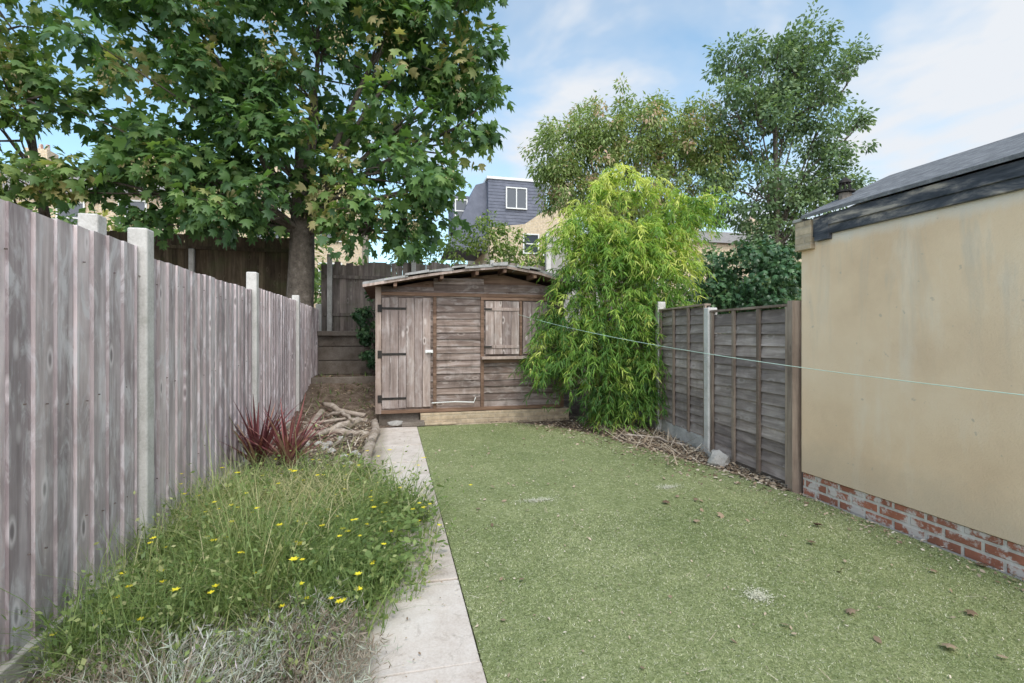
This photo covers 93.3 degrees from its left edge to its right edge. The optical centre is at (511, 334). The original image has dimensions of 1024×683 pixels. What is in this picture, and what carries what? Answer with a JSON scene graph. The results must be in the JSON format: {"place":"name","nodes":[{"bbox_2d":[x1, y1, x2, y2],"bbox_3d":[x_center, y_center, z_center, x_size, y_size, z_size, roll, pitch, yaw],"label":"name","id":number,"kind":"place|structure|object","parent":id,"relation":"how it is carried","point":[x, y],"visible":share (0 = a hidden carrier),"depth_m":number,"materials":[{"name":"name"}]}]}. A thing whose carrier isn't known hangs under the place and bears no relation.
{"place":"outdoors","nodes":[
{"label":"outdoors","id":0,"kind":"place"},
{"bbox_2d":[0,169,97,193],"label":"roof","id":1,"kind":"structure","parent":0,"point":[29,181],"depth_m":23.27,"materials":[{"name":"tile"}]},
{"bbox_2d":[24,144,58,168],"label":"chimneys","id":2,"kind":"object","parent":1,"relation":"on","point":[46,153],"visible":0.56,"depth_m":25.55,"materials":[{"name":"yellow brick"}]},
{"bbox_2d":[329,427,486,682],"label":"concrete path","id":3,"kind":"structure","parent":0,"point":[448,655],"depth_m":2.43,"materials":[{"name":"grey concrete"}]},
{"bbox_2d":[351,429,456,682],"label":"leaf litter","id":4,"kind":"object","parent":3,"relation":"on","point":[410,590],"visible":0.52,"depth_m":2.42,"materials":[{"name":"brown plant"}]},
{"bbox_2d":[29,333,802,682],"bbox_3d":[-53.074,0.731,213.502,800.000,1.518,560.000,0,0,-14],"label":"soil ground","id":5,"kind":"structure","parent":0,"point":[355,393],"depth_m":7.74,"materials":[{"name":"brown soil"}]},
{"bbox_2d":[15,194,98,217],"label":"brick walls","id":6,"kind":"structure","parent":5,"relation":"on","point":[96,207],"depth_m":22.76,"materials":[{"name":"beige brick"}]},
{"bbox_2d":[13,201,84,224],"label":"windows","id":7,"kind":"structure","parent":6,"relation":"attached to","point":[76,209],"depth_m":22.68,"materials":[{"name":"white glass"}]},
{"bbox_2d":[0,0,114,217],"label":"maple tree","id":8,"kind":"object","parent":5,"relation":"on","point":[18,69],"visible":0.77,"depth_m":8.13,"materials":[{"name":"green plant"}]},
{"bbox_2d":[78,213,106,234],"bbox_3d":[-2.426,0.380,2.797,0.100,2.140,0.100,0,0,-14],"label":"concrete post","id":9,"kind":"object","parent":5,"relation":"on","point":[94,222],"visible":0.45,"depth_m":2.76,"materials":[{"name":"grey concrete"}]},
{"bbox_2d":[0,199,321,682],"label":"wooden fence","id":10,"kind":"object","parent":5,"relation":"on","point":[129,365],"visible":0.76,"depth_m":2.65,"materials":[{"name":"grey wood"}]},
{"bbox_2d":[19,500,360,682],"bbox_3d":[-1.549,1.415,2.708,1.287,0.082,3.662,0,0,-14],"label":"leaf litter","id":11,"kind":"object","parent":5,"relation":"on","point":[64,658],"visible":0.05,"depth_m":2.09,"materials":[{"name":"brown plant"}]},
{"bbox_2d":[107,230,313,306],"bbox_3d":[-8.313,-0.770,10.140,7.758,2.839,0.132,0,0,-14],"label":"wooden fence","id":12,"kind":"object","parent":5,"relation":"on","point":[268,262],"visible":0.09,"depth_m":10.70,"materials":[{"name":"brown wood"}]},
{"bbox_2d":[13,576,411,682],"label":"dry grass","id":13,"kind":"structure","parent":5,"relation":"on","point":[123,673],"depth_m":2.02,"materials":[{"name":"green plant"}]},
{"bbox_2d":[99,195,368,307],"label":"brick walls","id":14,"kind":"structure","parent":5,"relation":"on","point":[336,247],"depth_m":24.46,"materials":[{"name":"beige brick"}]},
{"bbox_2d":[118,199,341,292],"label":"windows","id":15,"kind":"structure","parent":14,"relation":"attached to","point":[142,205],"depth_m":22.48,"materials":[{"name":"white glass"}]},
{"bbox_2d":[116,184,370,239],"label":"roof","id":16,"kind":"structure","parent":14,"relation":"on","point":[247,186],"depth_m":24.04,"materials":[{"name":"tile"}]},
{"bbox_2d":[65,372,430,615],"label":"weeds","id":17,"kind":"object","parent":5,"relation":"on","point":[263,495],"visible":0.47,"depth_m":3.39,"materials":[{"name":"green plant"}]},
{"bbox_2d":[15,0,516,307],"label":"sycamore tree","id":18,"kind":"object","parent":5,"relation":"on","point":[216,189],"visible":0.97,"depth_m":8.50,"materials":[{"name":"green plant"}]},
{"bbox_2d":[0,415,542,682],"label":"flowering weeds","id":19,"kind":"object","parent":5,"relation":"on","point":[259,575],"visible":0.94,"depth_m":2.56,"materials":[{"name":"green plant"}]},
{"bbox_2d":[219,393,345,474],"bbox_3d":[-2.514,1.020,4.785,1.773,0.899,1.445,0,0,-38],"label":"red cordyline","id":20,"kind":"object","parent":5,"relation":"on","point":[264,440],"visible":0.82,"depth_m":4.77,"materials":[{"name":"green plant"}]},
{"bbox_2d":[239,417,376,482],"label":"leaf litter","id":21,"kind":"object","parent":5,"relation":"on","point":[310,454],"visible":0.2,"depth_m":5.75,"materials":[{"name":"brown plant"}]},
{"bbox_2d":[311,428,369,436],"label":"fallen branch","id":22,"kind":"object","parent":21,"relation":"on","point":[348,432],"visible":0.53,"depth_m":6.41,"materials":[{"name":"beige wood"}]},
{"bbox_2d":[303,409,324,432],"bbox_3d":[-3.205,1.325,8.271,0.090,0.150,3.600,0,0,-14],"label":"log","id":23,"kind":"object","parent":5,"relation":"on","point":[318,415],"visible":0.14,"depth_m":7.27,"materials":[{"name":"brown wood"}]},
{"bbox_2d":[303,375,374,416],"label":"leaf litter","id":24,"kind":"object","parent":5,"relation":"on","point":[344,393],"visible":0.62,"depth_m":8.83,"materials":[{"name":"brown plant"}]},
{"bbox_2d":[325,433,352,450],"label":"fallen branch","id":25,"kind":"object","parent":5,"relation":"on","point":[339,441],"visible":0.85,"depth_m":5.88,"materials":[{"name":"beige wood"}]},
{"bbox_2d":[311,376,374,383],"bbox_3d":[-3.225,0.990,9.451,1.300,0.320,0.100,0,0,-14],"label":"timber sleeper","id":26,"kind":"object","parent":5,"relation":"on","point":[349,380],"visible":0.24,"depth_m":9.39,"materials":[{"name":"wood"}]},
{"bbox_2d":[350,291,374,374],"bbox_3d":[-2.994,-0.038,10.303,0.916,2.013,0.982,0,0,-14],"label":"ivy bush","id":27,"kind":"object","parent":5,"relation":"on","point":[361,315],"visible":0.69,"depth_m":10.27,"materials":[{"name":"green plant"}]},
{"bbox_2d":[361,438,375,474],"bbox_3d":[-1.614,1.344,5.403,0.152,0.153,1.250,0,0,-14],"label":"edging log","id":28,"kind":"object","parent":5,"relation":"on","point":[370,447],"visible":0.62,"depth_m":5.50,"materials":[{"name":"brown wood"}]},
{"bbox_2d":[368,418,380,441],"bbox_3d":[-1.921,1.354,6.785,0.155,0.142,1.307,0,0,-14],"label":"edging log","id":29,"kind":"object","parent":5,"relation":"on","point":[374,421],"visible":0.81,"depth_m":6.67,"materials":[{"name":"beige wood"}]},
{"bbox_2d":[387,420,402,425],"bbox_3d":[-1.808,1.370,7.512,0.254,0.076,0.168,0,0,-14],"label":"broken stone","id":30,"kind":"object","parent":5,"relation":"on","point":[395,423],"visible":0.95,"depth_m":7.45,"materials":[{"name":"grey stone"}]},
{"bbox_2d":[12,195,801,312],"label":"distant trees","id":31,"kind":"object","parent":5,"relation":"on","point":[317,278],"visible":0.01,"depth_m":18.65,"materials":[{"name":"green plant"}]},
{"bbox_2d":[402,420,455,426],"bbox_3d":[-1.307,1.399,7.640,0.850,0.078,0.220,0,0,-14],"label":"doorstep","id":32,"kind":"object","parent":5,"relation":"on","point":[410,423],"visible":0.96,"depth_m":7.54,"materials":[{"name":"wood"}]},
{"bbox_2d":[317,331,585,374],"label":"retaining wall","id":33,"kind":"structure","parent":5,"relation":"on","point":[340,350],"depth_m":10.30,"materials":[{"name":"wood"}]},
{"bbox_2d":[384,209,544,270],"bbox_3d":[-0.743,-1.603,12.820,5.160,3.342,1.565,0,0,-14],"label":"garden shrub","id":34,"kind":"object","parent":5,"relation":"on","point":[495,248],"visible":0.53,"depth_m":12.71,"materials":[{"name":"green plant"}]},
{"bbox_2d":[363,262,575,426],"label":"wooden shed","id":35,"kind":"structure","parent":5,"relation":"on","point":[452,342],"depth_m":7.89,"materials":[{"name":"brown wood"}]},
{"bbox_2d":[378,297,432,408],"bbox_3d":[-1.682,0.292,7.646,0.855,1.756,0.091,0,0,-14],"label":"door","id":36,"kind":"structure","parent":35,"relation":"in","point":[410,309],"depth_m":7.67,"materials":[{"name":"brown wood"}]},
{"bbox_2d":[321,254,625,330],"bbox_3d":[-0.583,-0.623,11.443,7.389,2.346,0.132,0,0,-14],"label":"wooden fence","id":37,"kind":"object","parent":5,"relation":"on","point":[343,295],"visible":0.27,"depth_m":10.73,"materials":[{"name":"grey wood"}]},
{"bbox_2d":[272,400,729,466],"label":"dead branches","id":38,"kind":"object","parent":5,"relation":"on","point":[601,427],"depth_m":5.92,"materials":[{"name":"brown wood"}]},
{"bbox_2d":[295,417,347,424],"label":"fallen branch","id":39,"kind":"object","parent":38,"relation":"on","point":[327,421],"visible":0.65,"depth_m":6.82,"materials":[{"name":"beige wood"}]},
{"bbox_2d":[288,416,360,439],"bbox_3d":[-2.489,1.248,6.357,0.116,0.181,1.170,0,0,34],"label":"fallen branch","id":40,"kind":"object","parent":38,"relation":"on","point":[337,425],"visible":0.52,"depth_m":6.53,"materials":[{"name":"brown wood"}]},
{"bbox_2d":[302,417,367,426],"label":"fallen branch","id":41,"kind":"object","parent":38,"relation":"on","point":[365,420],"visible":0.38,"depth_m":7.08,"materials":[{"name":"wood"}]},
{"bbox_2d":[324,410,354,421],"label":"fallen branch","id":42,"kind":"object","parent":38,"relation":"on","point":[344,414],"visible":0.97,"depth_m":7.09,"materials":[{"name":"wood"}]},
{"bbox_2d":[321,402,365,416],"bbox_3d":[-2.765,1.193,7.702,1.095,0.169,0.247,0,0,35],"label":"fallen branch","id":43,"kind":"object","parent":38,"relation":"on","point":[334,407],"visible":0.85,"depth_m":7.53,"materials":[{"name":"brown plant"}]},
{"bbox_2d":[620,434,685,445],"bbox_3d":[1.887,1.391,6.472,0.946,0.062,0.113,0,0,44],"label":"fallen branch","id":44,"kind":"object","parent":38,"relation":"on","point":[661,438],"visible":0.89,"depth_m":6.51,"materials":[{"name":"brown wood"}]},
{"bbox_2d":[467,182,573,265],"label":"brick walls","id":45,"kind":"structure","parent":5,"relation":"on","point":[537,225],"depth_m":27.12,"materials":[{"name":"beige brick"}]},
{"bbox_2d":[440,182,486,260],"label":"roof slope","id":46,"kind":"structure","parent":45,"relation":"attached to","point":[476,206],"depth_m":27.36,"materials":[{"name":"stone"}]},
{"bbox_2d":[455,199,467,217],"bbox_3d":[-2.900,-7.050,27.626,0.740,1.340,0.120,0,0,-14],"label":"side dormer window","id":47,"kind":"structure","parent":46,"relation":"attached to","point":[460,205],"depth_m":27.64,"materials":[{"name":"white glass"}]},
{"bbox_2d":[483,176,545,227],"bbox_3d":[-0.348,-7.300,30.105,3.550,3.100,5.600,0,0,-14],"label":"dormer","id":48,"kind":"object","parent":45,"relation":"on","point":[496,193],"visible":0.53,"depth_m":27.33,"materials":[{"name":"wood"}]},
{"bbox_2d":[506,186,526,209],"bbox_3d":[0.252,-7.700,27.380,1.240,1.240,0.120,0,0,-14],"label":"dormer window","id":49,"kind":"structure","parent":48,"relation":"in","point":[516,197],"depth_m":27.39,"materials":[{"name":"white plastic"}]},
{"bbox_2d":[523,233,544,261],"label":"windows","id":50,"kind":"structure","parent":45,"relation":"attached to","point":[533,238],"depth_m":27.02,"materials":[{"name":"white glass"}]},
{"bbox_2d":[545,231,579,330],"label":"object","id":51,"kind":"structure","parent":5,"relation":"on","point":[549,264],"depth_m":11.75,"materials":[{"name":"wood"}]},
{"bbox_2d":[508,162,739,435],"bbox_3d":[1.764,-0.542,7.723,3.599,4.400,2.234,0,0,-14],"label":"bamboo plant","id":52,"kind":"object","parent":5,"relation":"on","point":[617,389],"visible":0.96,"depth_m":7.39,"materials":[{"name":"green plant"}]},
{"bbox_2d":[517,72,747,254],"bbox_3d":[3.917,-4.035,15.981,7.596,8.188,3.836,0,0,4],"label":"ash tree","id":53,"kind":"object","parent":5,"relation":"on","point":[593,142],"visible":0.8,"depth_m":15.50,"materials":[{"name":"green plant"}]},
{"bbox_2d":[484,415,790,493],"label":"leaf litter","id":54,"kind":"object","parent":5,"relation":"on","point":[768,482],"visible":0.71,"depth_m":5.84,"materials":[{"name":"brown plant"}]},
{"bbox_2d":[580,242,801,305],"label":"brick walls","id":55,"kind":"structure","parent":5,"relation":"on","point":[726,247],"depth_m":31.13,"materials":[{"name":"beige brick"}]},
{"bbox_2d":[608,226,787,244],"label":"roof","id":56,"kind":"structure","parent":55,"relation":"on","point":[726,238],"depth_m":32.89,"materials":[{"name":"tile"}]},
{"bbox_2d":[588,300,801,494],"bbox_3d":[2.186,0.500,7.970,0.171,2.100,7.152,0,0,-6],"label":"wooden fence","id":57,"kind":"object","parent":5,"relation":"on","point":[748,412],"visible":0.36,"depth_m":5.30,"materials":[{"name":"brown wood"}]},
{"bbox_2d":[603,240,801,304],"bbox_3d":[5.189,-1.332,13.847,5.997,2.800,3.438,0,0,28],"label":"garden shrub","id":58,"kind":"object","parent":5,"relation":"on","point":[717,251],"visible":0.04,"depth_m":13.57,"materials":[{"name":"green plant"}]},
{"bbox_2d":[685,233,801,333],"bbox_3d":[4.428,-0.207,9.000,2.425,3.351,1.906,0,0,-14],"label":"ivy bush","id":59,"kind":"object","parent":5,"relation":"on","point":[775,260],"visible":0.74,"depth_m":8.71,"materials":[{"name":"green plant"}]},
{"bbox_2d":[690,0,883,292],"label":"poplar tree","id":60,"kind":"object","parent":5,"relation":"on","point":[777,94],"visible":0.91,"depth_m":14.65,"materials":[{"name":"green plant"}]},
{"bbox_2d":[792,132,1023,579],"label":"rendered outbuilding","id":61,"kind":"structure","parent":5,"relation":"on","point":[914,274],"depth_m":3.38,"materials":[{"name":"beige paint"}]},
{"bbox_2d":[518,314,1023,395],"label":"washing line","id":62,"kind":"object","parent":61,"relation":"attached to","point":[817,369],"visible":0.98,"depth_m":3.53,"materials":[{"name":"green"}]},
{"bbox_2d":[0,0,1023,274],"label":"sky","id":63,"kind":"structure","parent":0,"point":[946,79],"materials":[{"name":"blue"}]},
{"bbox_2d":[417,422,1023,682],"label":"artificial grass lawn","id":64,"kind":"structure","parent":0,"point":[912,624],"depth_m":2.83,"materials":[{"name":"green plastic"}]},
{"bbox_2d":[505,494,563,504],"bbox_3d":[0.234,1.429,4.173,0.677,0.028,0.209,0,0,-14],"label":"sand patch","id":65,"kind":"object","parent":64,"relation":"on","point":[537,500],"visible":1,"depth_m":4.17,"materials":[{"name":"beige sand"}]},
{"bbox_2d":[645,484,682,489],"bbox_3d":[1.442,1.429,4.518,0.413,0.029,0.240,0,0,-14],"label":"sand patch","id":66,"kind":"object","parent":64,"relation":"on","point":[667,486],"visible":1,"depth_m":4.53,"materials":[{"name":"beige sand"}]},
{"bbox_2d":[430,424,1021,682],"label":"fallen leaves","id":67,"kind":"object","parent":64,"relation":"on","point":[705,534],"visible":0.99,"depth_m":2.97,"materials":[{"name":"plant"}]},
{"bbox_2d":[730,583,783,605],"bbox_3d":[1.340,1.428,2.657,0.260,0.029,0.257,0,0,-14],"label":"sand patch","id":68,"kind":"object","parent":64,"relation":"on","point":[759,595],"visible":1,"depth_m":2.65,"materials":[{"name":"beige sand"}]},
{"bbox_2d":[663,495,987,649],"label":"leaf litter","id":69,"kind":"object","parent":64,"relation":"on","point":[851,610],"visible":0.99,"depth_m":2.90,"materials":[{"name":"brown plant"}]},
{"bbox_2d":[777,492,1023,590],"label":"leaf litter","id":70,"kind":"object","parent":64,"relation":"on","point":[900,541],"visible":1,"depth_m":3.43,"materials":[{"name":"brown plant"}]}
]}

